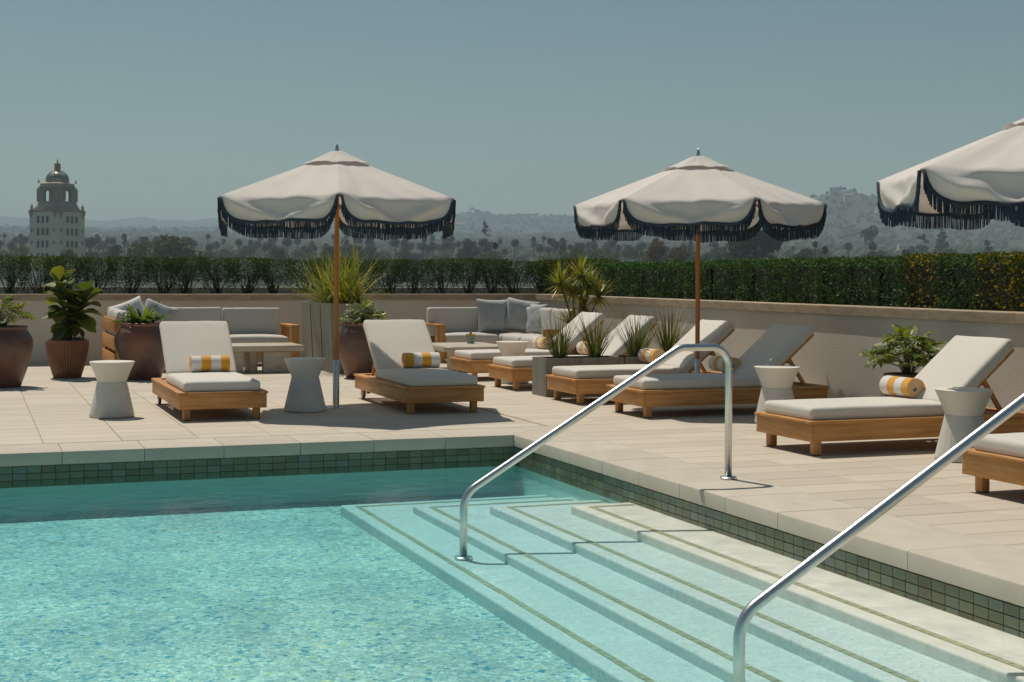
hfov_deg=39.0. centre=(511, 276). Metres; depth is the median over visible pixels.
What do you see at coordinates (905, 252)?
broadleaf tree
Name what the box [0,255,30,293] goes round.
hedge shrub
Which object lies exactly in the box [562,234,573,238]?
house
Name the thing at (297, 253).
broadleaf tree
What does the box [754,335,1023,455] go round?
sun lounger
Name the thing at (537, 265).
hedge shrub
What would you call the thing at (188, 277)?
hedge shrub
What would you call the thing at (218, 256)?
broadleaf tree
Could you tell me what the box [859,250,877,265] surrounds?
broadleaf tree
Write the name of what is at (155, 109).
sky
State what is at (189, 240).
palm tree
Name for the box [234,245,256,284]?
broadleaf tree
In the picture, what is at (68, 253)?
broadleaf tree
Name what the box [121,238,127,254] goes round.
palm tree
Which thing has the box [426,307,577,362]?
sectional sofa
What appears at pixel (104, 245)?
palm tree
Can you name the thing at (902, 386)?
rolled towel
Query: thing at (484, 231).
conifer
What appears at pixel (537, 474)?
pool right wall
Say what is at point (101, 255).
broadleaf tree
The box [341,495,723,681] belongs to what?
pool step
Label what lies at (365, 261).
hedge shrub
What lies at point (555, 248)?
palm tree
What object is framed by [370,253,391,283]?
broadleaf tree
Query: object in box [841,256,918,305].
hedge shrub
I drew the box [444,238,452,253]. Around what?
palm tree
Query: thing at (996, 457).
sun lounger
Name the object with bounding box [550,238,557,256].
palm tree
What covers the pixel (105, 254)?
broadleaf tree
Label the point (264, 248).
palm tree
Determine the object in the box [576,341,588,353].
rolled towel
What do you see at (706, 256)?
broadleaf tree
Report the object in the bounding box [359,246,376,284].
broadleaf tree
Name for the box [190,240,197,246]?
palm tree
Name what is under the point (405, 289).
parapet
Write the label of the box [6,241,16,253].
palm tree
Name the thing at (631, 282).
hedge shrub
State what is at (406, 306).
parapet wall
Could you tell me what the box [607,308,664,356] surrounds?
grass clump
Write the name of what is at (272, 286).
hedge shrub
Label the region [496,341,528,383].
side table
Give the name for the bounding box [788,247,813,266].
broadleaf tree
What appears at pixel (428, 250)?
palm tree
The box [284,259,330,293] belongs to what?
hedge shrub
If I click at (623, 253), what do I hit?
palm tree
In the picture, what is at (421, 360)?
rolled towel
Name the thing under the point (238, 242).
palm tree
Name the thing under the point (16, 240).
palm tree
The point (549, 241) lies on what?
palm tree
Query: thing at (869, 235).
broadleaf tree
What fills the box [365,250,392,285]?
broadleaf tree
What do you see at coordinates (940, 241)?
conifer
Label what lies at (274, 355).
coffee table
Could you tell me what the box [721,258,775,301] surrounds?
hedge shrub
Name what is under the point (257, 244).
palm tree
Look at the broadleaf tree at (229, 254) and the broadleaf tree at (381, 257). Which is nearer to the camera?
the broadleaf tree at (381, 257)
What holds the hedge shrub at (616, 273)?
on the hedge planter
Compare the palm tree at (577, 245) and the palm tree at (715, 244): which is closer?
the palm tree at (577, 245)
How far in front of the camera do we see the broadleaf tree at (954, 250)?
684.13 m
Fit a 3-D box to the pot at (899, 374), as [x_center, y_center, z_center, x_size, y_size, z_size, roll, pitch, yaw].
[3.574,1.125,13.038,0.430,0.500,0.430,0,0,-21]
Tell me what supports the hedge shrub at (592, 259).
on the hedge planter
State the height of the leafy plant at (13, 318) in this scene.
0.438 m
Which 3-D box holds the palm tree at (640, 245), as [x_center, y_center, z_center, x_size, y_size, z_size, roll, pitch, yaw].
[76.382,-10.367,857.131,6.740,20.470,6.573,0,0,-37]
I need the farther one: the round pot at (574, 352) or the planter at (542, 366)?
the round pot at (574, 352)
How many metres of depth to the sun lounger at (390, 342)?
15.15 m
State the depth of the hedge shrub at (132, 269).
22.95 m
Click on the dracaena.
(588, 281)
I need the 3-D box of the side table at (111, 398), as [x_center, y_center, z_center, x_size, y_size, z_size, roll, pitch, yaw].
[-3.839,1.078,13.867,0.424,0.532,0.424,0,0,-21]
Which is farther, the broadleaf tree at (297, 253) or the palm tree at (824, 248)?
the broadleaf tree at (297, 253)
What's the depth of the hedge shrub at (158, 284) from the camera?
23.04 m
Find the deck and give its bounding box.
[0,358,1023,604]
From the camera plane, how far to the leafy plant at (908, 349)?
12.97 m
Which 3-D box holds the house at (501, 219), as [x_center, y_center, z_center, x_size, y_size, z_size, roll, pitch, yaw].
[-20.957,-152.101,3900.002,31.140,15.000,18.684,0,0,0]
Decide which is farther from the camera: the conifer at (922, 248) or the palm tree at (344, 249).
the conifer at (922, 248)
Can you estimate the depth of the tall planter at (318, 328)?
20.70 m
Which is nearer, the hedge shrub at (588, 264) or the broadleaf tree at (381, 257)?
the hedge shrub at (588, 264)
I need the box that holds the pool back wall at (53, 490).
[0,447,514,517]
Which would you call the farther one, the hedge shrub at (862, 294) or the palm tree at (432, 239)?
the palm tree at (432, 239)
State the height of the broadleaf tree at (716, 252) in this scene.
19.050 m
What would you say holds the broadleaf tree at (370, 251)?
on the ground at (854, 209)
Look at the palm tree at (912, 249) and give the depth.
854.07 m
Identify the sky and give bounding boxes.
[0,0,1023,220]
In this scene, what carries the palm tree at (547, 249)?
on the ground at (854, 209)
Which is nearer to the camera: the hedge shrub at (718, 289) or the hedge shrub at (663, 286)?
the hedge shrub at (718, 289)
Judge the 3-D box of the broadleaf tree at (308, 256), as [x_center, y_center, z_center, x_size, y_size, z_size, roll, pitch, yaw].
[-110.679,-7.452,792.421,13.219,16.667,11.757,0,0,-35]
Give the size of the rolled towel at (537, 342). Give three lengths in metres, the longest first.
0.388 x 0.181 x 0.162 m
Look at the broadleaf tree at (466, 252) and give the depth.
618.61 m
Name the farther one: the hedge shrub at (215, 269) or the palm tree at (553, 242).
the palm tree at (553, 242)
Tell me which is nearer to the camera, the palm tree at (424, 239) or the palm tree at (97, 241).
the palm tree at (424, 239)
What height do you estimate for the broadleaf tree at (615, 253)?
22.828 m
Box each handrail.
[454,344,736,560]
[733,393,1023,681]
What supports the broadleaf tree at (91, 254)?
on the ground at (854, 209)
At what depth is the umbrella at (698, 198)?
14.62 m
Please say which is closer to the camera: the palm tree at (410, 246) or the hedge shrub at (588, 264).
the hedge shrub at (588, 264)
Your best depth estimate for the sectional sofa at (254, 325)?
21.93 m
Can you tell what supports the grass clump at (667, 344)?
on the planter at (628, 359)
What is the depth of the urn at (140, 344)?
18.58 m
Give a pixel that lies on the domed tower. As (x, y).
(57, 223)
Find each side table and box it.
[89,360,134,418]
[284,357,326,412]
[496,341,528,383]
[754,365,799,423]
[934,387,993,462]
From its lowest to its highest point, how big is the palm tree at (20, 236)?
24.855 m
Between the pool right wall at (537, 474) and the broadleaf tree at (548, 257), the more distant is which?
the broadleaf tree at (548, 257)
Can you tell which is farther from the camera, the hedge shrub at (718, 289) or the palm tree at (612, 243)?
the palm tree at (612, 243)
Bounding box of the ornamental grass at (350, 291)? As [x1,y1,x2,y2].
[273,238,406,305]
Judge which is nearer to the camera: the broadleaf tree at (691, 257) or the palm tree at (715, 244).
the broadleaf tree at (691, 257)
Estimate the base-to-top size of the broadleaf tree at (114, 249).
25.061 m
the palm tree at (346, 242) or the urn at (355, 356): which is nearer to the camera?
the urn at (355, 356)
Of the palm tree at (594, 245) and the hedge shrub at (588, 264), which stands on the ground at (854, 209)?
the palm tree at (594, 245)
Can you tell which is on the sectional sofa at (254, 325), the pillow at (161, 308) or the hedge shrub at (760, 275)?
the pillow at (161, 308)
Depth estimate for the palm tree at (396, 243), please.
807.77 m
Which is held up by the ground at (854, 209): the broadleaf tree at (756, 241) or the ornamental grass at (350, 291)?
the broadleaf tree at (756, 241)
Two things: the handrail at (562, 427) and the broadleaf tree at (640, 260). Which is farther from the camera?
the broadleaf tree at (640, 260)
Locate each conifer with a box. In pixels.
[482,221,490,239]
[915,228,930,254]
[934,228,947,253]
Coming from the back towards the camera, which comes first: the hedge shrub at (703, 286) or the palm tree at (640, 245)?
the palm tree at (640, 245)
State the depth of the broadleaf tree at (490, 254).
610.83 m
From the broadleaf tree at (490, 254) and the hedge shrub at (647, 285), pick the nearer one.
the hedge shrub at (647, 285)
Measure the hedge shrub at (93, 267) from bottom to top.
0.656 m
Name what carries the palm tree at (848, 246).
on the ground at (854, 209)
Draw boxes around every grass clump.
[533,310,593,357]
[562,304,626,357]
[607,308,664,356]
[629,298,704,352]
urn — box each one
[0,325,32,387]
[114,322,164,379]
[339,322,375,378]
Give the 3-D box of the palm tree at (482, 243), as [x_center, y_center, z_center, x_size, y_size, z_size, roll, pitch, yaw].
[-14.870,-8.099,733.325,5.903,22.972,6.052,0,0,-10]
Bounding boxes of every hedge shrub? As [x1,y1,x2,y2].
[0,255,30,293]
[19,254,64,293]
[43,255,90,293]
[74,257,117,293]
[107,256,153,293]
[144,257,187,293]
[165,256,208,293]
[198,257,240,293]
[222,257,270,293]
[253,258,295,293]
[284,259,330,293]
[309,257,352,291]
[343,259,386,293]
[369,258,412,293]
[390,259,434,293]
[422,258,464,293]
[446,258,488,293]
[473,258,513,293]
[493,261,536,293]
[522,261,552,293]
[532,259,575,293]
[543,258,566,293]
[554,257,601,294]
[566,257,619,294]
[579,262,631,295]
[591,261,639,295]
[606,261,652,296]
[619,261,664,296]
[634,261,684,297]
[649,260,702,298]
[666,260,719,298]
[683,259,738,299]
[702,259,764,300]
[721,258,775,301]
[743,257,810,301]
[764,256,829,302]
[786,257,864,303]
[812,255,894,304]
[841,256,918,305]
[869,254,962,307]
[900,252,992,308]
[932,252,1021,309]
[968,251,1023,311]
[1006,251,1023,311]
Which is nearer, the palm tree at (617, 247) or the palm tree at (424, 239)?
the palm tree at (424, 239)
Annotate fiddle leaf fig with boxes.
[41,265,103,341]
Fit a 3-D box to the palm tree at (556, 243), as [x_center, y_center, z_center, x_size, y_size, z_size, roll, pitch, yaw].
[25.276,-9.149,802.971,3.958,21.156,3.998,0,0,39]
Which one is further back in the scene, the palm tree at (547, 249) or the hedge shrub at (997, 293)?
the palm tree at (547, 249)
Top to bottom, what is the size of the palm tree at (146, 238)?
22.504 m
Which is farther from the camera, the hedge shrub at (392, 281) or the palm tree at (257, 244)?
the palm tree at (257, 244)
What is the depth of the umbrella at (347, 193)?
14.12 m
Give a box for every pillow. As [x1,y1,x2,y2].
[107,295,143,315]
[142,297,178,321]
[476,298,508,331]
[504,297,540,331]
[526,303,547,332]
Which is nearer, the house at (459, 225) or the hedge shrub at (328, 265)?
the hedge shrub at (328, 265)
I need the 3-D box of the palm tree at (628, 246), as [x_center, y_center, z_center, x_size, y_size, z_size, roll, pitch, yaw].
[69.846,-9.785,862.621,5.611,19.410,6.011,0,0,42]
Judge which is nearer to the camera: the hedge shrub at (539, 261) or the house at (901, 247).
the hedge shrub at (539, 261)
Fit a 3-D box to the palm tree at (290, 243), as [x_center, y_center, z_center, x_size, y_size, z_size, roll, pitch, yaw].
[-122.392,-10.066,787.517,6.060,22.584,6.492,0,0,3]
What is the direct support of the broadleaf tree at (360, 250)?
on the ground at (854, 209)
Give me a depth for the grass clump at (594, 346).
16.71 m
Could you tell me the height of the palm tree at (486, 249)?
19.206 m
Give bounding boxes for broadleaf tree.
[0,250,15,286]
[0,250,28,277]
[14,246,28,255]
[60,248,76,259]
[84,251,102,279]
[94,253,106,281]
[103,251,114,286]
[108,244,123,286]
[121,240,152,286]
[134,234,197,286]
[173,241,212,279]
[214,255,226,286]
[216,248,239,265]
[217,249,233,284]
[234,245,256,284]
[264,252,280,280]
[269,245,291,286]
[288,249,304,278]
[298,250,321,264]
[319,246,333,263]
[344,245,368,270]
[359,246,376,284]
[364,246,378,285]
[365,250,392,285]
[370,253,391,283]
[398,247,423,286]
[431,253,452,274]
[457,244,482,283]
[477,250,506,286]
[534,254,554,264]
[559,246,582,258]
[584,250,597,258]
[602,250,622,261]
[625,246,643,260]
[635,258,650,268]
[640,240,670,262]
[664,247,689,261]
[686,251,700,260]
[700,253,711,267]
[709,247,725,259]
[715,233,756,267]
[734,226,771,258]
[752,232,782,266]
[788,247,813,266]
[809,249,831,264]
[859,225,878,250]
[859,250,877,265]
[876,250,888,256]
[899,250,910,256]
[934,247,958,260]
[981,246,1000,252]
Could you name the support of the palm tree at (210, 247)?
on the ground at (854, 209)
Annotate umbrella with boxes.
[217,144,455,407]
[573,149,826,405]
[876,118,1023,229]
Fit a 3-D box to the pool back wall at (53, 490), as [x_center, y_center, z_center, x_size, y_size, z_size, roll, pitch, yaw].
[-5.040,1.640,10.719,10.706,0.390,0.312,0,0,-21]
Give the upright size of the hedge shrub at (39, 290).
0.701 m
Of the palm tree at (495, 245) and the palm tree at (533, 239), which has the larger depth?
the palm tree at (533, 239)
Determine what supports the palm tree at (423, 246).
on the ground at (854, 209)
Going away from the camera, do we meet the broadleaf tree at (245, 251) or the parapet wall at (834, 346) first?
the parapet wall at (834, 346)
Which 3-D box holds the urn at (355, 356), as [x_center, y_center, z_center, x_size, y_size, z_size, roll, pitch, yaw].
[-1.992,0.982,19.334,0.732,0.740,0.732,0,0,33]
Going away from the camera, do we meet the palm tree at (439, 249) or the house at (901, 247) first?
the palm tree at (439, 249)
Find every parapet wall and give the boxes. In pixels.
[0,294,536,364]
[535,294,1023,411]
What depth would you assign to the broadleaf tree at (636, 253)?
579.15 m
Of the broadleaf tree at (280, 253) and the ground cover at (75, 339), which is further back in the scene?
the broadleaf tree at (280, 253)
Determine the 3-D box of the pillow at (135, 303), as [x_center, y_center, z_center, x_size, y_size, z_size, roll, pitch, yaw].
[-5.642,0.597,21.353,0.520,0.520,0.197,-22,-9,-27]
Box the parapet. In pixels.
[0,287,537,293]
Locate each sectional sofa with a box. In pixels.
[102,307,299,359]
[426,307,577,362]
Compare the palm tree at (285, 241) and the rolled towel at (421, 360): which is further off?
the palm tree at (285, 241)
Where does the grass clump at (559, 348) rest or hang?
on the planter at (542, 366)
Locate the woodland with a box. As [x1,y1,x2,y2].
[0,186,1023,281]
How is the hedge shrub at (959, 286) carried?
on the hedge planter
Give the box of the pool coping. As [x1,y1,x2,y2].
[0,426,1023,606]
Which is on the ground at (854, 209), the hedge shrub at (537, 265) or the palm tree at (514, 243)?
the palm tree at (514, 243)
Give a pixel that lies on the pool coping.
(988, 568)
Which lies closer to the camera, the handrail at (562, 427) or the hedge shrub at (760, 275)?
the handrail at (562, 427)
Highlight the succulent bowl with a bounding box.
[465,332,475,342]
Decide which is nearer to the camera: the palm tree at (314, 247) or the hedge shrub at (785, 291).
the hedge shrub at (785, 291)
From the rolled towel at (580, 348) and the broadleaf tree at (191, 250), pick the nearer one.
the rolled towel at (580, 348)
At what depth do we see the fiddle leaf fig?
19.04 m
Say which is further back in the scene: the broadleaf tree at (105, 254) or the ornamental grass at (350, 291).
the broadleaf tree at (105, 254)
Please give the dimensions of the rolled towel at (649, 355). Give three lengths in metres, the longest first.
0.388 x 0.181 x 0.162 m
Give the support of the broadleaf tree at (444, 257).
on the ground at (854, 209)
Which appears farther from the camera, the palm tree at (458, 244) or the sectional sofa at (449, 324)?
the palm tree at (458, 244)
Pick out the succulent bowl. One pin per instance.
(470, 339)
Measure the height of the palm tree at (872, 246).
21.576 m
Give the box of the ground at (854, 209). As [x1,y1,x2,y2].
[0,190,1023,287]
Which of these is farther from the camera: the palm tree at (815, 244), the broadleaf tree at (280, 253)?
the palm tree at (815, 244)
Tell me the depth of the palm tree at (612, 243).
830.92 m
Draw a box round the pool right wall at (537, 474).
[514,447,1023,638]
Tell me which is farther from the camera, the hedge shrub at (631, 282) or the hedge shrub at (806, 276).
the hedge shrub at (631, 282)
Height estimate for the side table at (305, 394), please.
0.532 m
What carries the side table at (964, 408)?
on the deck
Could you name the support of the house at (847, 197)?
on the ground at (854, 209)
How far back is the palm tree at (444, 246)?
757.26 m
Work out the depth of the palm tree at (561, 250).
748.61 m
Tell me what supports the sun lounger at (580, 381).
on the deck
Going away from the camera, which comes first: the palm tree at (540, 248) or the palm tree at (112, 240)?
the palm tree at (540, 248)
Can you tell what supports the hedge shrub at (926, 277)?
on the hedge planter
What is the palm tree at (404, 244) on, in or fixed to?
on the ground at (854, 209)
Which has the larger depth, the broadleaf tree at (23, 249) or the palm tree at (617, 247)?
the palm tree at (617, 247)
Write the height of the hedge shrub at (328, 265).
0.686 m
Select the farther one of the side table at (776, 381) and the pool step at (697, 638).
the side table at (776, 381)
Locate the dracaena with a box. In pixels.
[544,251,618,348]
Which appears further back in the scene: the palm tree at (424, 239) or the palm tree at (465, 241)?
the palm tree at (424, 239)
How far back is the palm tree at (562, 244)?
750.16 m
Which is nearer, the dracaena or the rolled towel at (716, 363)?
the rolled towel at (716, 363)
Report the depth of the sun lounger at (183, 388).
14.33 m
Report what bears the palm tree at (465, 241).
on the ground at (854, 209)
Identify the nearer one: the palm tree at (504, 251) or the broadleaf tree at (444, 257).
the broadleaf tree at (444, 257)
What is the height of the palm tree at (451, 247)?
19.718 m
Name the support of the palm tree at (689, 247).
on the ground at (854, 209)
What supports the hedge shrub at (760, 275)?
on the hedge planter
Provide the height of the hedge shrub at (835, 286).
0.633 m
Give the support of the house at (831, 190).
on the ground at (854, 209)
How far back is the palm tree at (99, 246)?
860.46 m
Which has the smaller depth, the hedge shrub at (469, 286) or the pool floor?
the pool floor
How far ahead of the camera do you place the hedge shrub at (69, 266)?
22.53 m
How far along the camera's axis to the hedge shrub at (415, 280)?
24.55 m
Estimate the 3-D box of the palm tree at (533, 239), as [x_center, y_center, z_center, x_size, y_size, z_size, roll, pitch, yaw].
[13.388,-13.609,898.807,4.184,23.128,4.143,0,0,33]
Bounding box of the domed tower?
[28,159,85,286]
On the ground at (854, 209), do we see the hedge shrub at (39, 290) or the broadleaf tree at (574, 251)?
the broadleaf tree at (574, 251)
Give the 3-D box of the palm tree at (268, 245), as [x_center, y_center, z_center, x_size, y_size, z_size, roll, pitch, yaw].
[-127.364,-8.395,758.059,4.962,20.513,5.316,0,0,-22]
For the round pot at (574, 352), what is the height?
0.330 m
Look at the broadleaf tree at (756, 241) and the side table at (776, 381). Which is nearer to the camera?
the side table at (776, 381)
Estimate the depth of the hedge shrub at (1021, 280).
13.04 m
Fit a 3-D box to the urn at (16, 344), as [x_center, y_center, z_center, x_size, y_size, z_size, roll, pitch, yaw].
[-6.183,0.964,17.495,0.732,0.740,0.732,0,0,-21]
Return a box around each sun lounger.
[151,321,267,420]
[354,319,484,413]
[449,312,604,379]
[487,315,656,389]
[546,319,734,403]
[606,324,829,417]
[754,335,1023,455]
[962,432,1023,492]
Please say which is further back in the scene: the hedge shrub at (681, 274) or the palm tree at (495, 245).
the palm tree at (495, 245)
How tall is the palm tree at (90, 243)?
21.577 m
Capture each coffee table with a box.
[232,343,304,372]
[432,342,498,370]
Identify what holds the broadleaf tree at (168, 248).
on the ground at (854, 209)
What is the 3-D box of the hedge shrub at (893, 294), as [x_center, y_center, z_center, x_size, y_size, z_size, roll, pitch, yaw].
[4.216,0.079,15.107,0.748,0.628,0.715,0,0,-18]
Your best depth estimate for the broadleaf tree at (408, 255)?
703.93 m
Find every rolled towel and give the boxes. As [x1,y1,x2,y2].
[189,355,229,371]
[401,352,440,367]
[532,336,554,348]
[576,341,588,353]
[638,348,664,362]
[708,355,740,372]
[879,375,924,397]
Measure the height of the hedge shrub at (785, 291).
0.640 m
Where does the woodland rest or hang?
on the ground at (854, 209)
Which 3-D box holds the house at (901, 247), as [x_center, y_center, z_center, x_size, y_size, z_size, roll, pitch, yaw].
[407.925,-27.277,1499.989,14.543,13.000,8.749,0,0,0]
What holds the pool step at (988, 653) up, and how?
on the pool step at (851, 653)
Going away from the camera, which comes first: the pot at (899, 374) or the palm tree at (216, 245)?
the pot at (899, 374)
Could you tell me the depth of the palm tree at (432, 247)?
781.40 m
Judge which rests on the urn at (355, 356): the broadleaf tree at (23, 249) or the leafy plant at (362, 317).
the leafy plant at (362, 317)
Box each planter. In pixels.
[301,301,373,372]
[532,355,623,396]
[610,355,693,371]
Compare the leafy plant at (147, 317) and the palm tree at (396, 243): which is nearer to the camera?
the leafy plant at (147, 317)
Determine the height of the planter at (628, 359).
0.435 m
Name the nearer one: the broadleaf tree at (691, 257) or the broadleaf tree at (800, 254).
the broadleaf tree at (800, 254)
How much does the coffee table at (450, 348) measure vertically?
0.365 m
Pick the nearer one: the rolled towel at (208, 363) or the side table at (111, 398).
the side table at (111, 398)
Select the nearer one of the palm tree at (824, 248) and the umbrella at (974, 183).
the umbrella at (974, 183)
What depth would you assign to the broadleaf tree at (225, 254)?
752.97 m
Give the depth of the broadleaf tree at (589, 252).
723.13 m
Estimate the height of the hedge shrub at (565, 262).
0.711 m
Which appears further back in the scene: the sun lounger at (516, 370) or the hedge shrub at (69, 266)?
the hedge shrub at (69, 266)
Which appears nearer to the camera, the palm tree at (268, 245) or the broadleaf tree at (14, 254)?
the broadleaf tree at (14, 254)
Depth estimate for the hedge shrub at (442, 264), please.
24.71 m
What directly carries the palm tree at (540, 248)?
on the ground at (854, 209)
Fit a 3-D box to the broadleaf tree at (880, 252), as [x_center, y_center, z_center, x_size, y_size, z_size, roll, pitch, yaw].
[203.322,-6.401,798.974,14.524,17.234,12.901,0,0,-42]
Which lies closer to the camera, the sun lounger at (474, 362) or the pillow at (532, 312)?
the sun lounger at (474, 362)
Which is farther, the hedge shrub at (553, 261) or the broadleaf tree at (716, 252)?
the broadleaf tree at (716, 252)
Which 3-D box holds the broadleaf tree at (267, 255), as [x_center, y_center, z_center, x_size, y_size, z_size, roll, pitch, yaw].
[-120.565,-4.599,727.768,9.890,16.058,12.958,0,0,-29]
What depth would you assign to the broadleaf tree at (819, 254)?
790.23 m
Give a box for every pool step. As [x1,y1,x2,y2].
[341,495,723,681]
[413,497,852,681]
[490,500,989,681]
[571,502,1023,681]
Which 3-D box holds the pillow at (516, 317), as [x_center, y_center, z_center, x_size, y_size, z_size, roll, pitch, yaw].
[0.151,0.637,23.453,0.560,0.560,0.208,9,-14,0]
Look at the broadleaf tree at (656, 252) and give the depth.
399.53 m
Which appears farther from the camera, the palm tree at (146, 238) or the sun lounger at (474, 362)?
the palm tree at (146, 238)
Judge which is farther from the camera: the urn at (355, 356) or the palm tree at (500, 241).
the palm tree at (500, 241)
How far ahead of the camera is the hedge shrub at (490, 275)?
25.04 m
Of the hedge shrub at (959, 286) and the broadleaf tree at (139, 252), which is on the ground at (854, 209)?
the broadleaf tree at (139, 252)
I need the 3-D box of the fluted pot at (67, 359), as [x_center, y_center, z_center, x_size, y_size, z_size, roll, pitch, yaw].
[-5.879,1.085,19.104,0.554,0.500,0.554,0,0,-21]
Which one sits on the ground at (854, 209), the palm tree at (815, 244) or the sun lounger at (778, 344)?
the palm tree at (815, 244)
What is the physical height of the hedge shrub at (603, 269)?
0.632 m
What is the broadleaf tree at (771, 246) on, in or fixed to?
on the ground at (854, 209)
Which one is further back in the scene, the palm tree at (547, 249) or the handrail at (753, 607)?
the palm tree at (547, 249)
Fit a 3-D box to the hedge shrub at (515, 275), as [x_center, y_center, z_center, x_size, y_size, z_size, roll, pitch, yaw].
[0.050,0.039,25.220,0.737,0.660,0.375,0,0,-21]
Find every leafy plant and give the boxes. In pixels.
[0,294,38,326]
[111,301,171,326]
[339,299,387,324]
[858,324,945,374]
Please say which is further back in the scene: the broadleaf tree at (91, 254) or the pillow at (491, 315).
the broadleaf tree at (91, 254)
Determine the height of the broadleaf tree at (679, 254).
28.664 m
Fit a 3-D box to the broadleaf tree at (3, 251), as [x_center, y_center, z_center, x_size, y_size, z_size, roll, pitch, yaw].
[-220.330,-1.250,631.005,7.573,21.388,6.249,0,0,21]
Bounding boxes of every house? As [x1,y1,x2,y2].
[455,223,465,228]
[498,217,509,222]
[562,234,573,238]
[828,187,839,194]
[843,194,852,200]
[875,206,885,215]
[897,244,912,251]
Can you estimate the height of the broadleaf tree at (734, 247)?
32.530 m
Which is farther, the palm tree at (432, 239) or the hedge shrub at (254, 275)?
the palm tree at (432, 239)
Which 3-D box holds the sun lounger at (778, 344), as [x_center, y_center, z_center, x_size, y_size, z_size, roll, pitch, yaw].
[2.082,0.931,14.624,2.100,0.879,0.840,0,0,-21]
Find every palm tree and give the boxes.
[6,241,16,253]
[12,236,19,249]
[17,234,23,245]
[85,238,95,273]
[92,237,99,251]
[96,243,102,253]
[101,242,107,252]
[108,237,116,246]
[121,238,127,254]
[140,237,149,252]
[185,237,192,243]
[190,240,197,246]
[205,243,213,251]
[212,241,220,252]
[234,239,242,252]
[253,240,261,257]
[259,243,267,254]
[265,241,272,256]
[282,238,289,269]
[284,237,291,270]
[293,238,300,261]
[300,246,309,280]
[307,243,317,259]
[340,245,348,269]
[341,238,349,245]
[392,239,398,258]
[401,242,407,267]
[406,242,413,249]
[420,243,426,266]
[421,236,427,258]
[425,245,431,258]
[428,242,436,256]
[429,235,434,242]
[436,244,441,255]
[440,242,449,262]
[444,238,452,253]
[449,243,455,257]
[454,240,461,251]
[461,238,471,272]
[477,238,487,282]
[483,245,491,273]
[493,242,498,281]
[498,239,502,255]
[501,248,509,257]
[511,240,517,266]
[531,236,536,258]
[535,244,544,264]
[544,246,551,266]
[547,238,552,266]
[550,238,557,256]
[550,245,559,258]
[554,241,559,258]
[557,246,566,254]
[558,241,566,246]
[574,243,583,249]
[590,241,598,248]
[609,240,615,249]
[614,244,621,259]
[620,250,627,260]
[624,244,632,262]
[636,242,645,255]
[687,244,693,254]
[711,242,718,248]
[811,241,817,257]
[821,246,828,256]
[844,242,852,265]
[868,242,877,250]
[908,246,916,252]
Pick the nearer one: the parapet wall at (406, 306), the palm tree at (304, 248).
the parapet wall at (406, 306)
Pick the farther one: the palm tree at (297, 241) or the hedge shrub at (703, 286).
the palm tree at (297, 241)
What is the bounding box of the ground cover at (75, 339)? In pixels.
[48,336,86,340]
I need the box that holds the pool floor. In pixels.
[0,492,595,681]
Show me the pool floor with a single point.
(312, 592)
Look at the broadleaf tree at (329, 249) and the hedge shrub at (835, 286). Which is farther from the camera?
the broadleaf tree at (329, 249)
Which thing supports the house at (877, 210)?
on the ground at (854, 209)
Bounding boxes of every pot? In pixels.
[45,339,88,378]
[568,349,586,354]
[884,372,917,396]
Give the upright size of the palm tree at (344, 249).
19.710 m
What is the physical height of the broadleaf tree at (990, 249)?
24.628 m
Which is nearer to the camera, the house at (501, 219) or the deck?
the deck

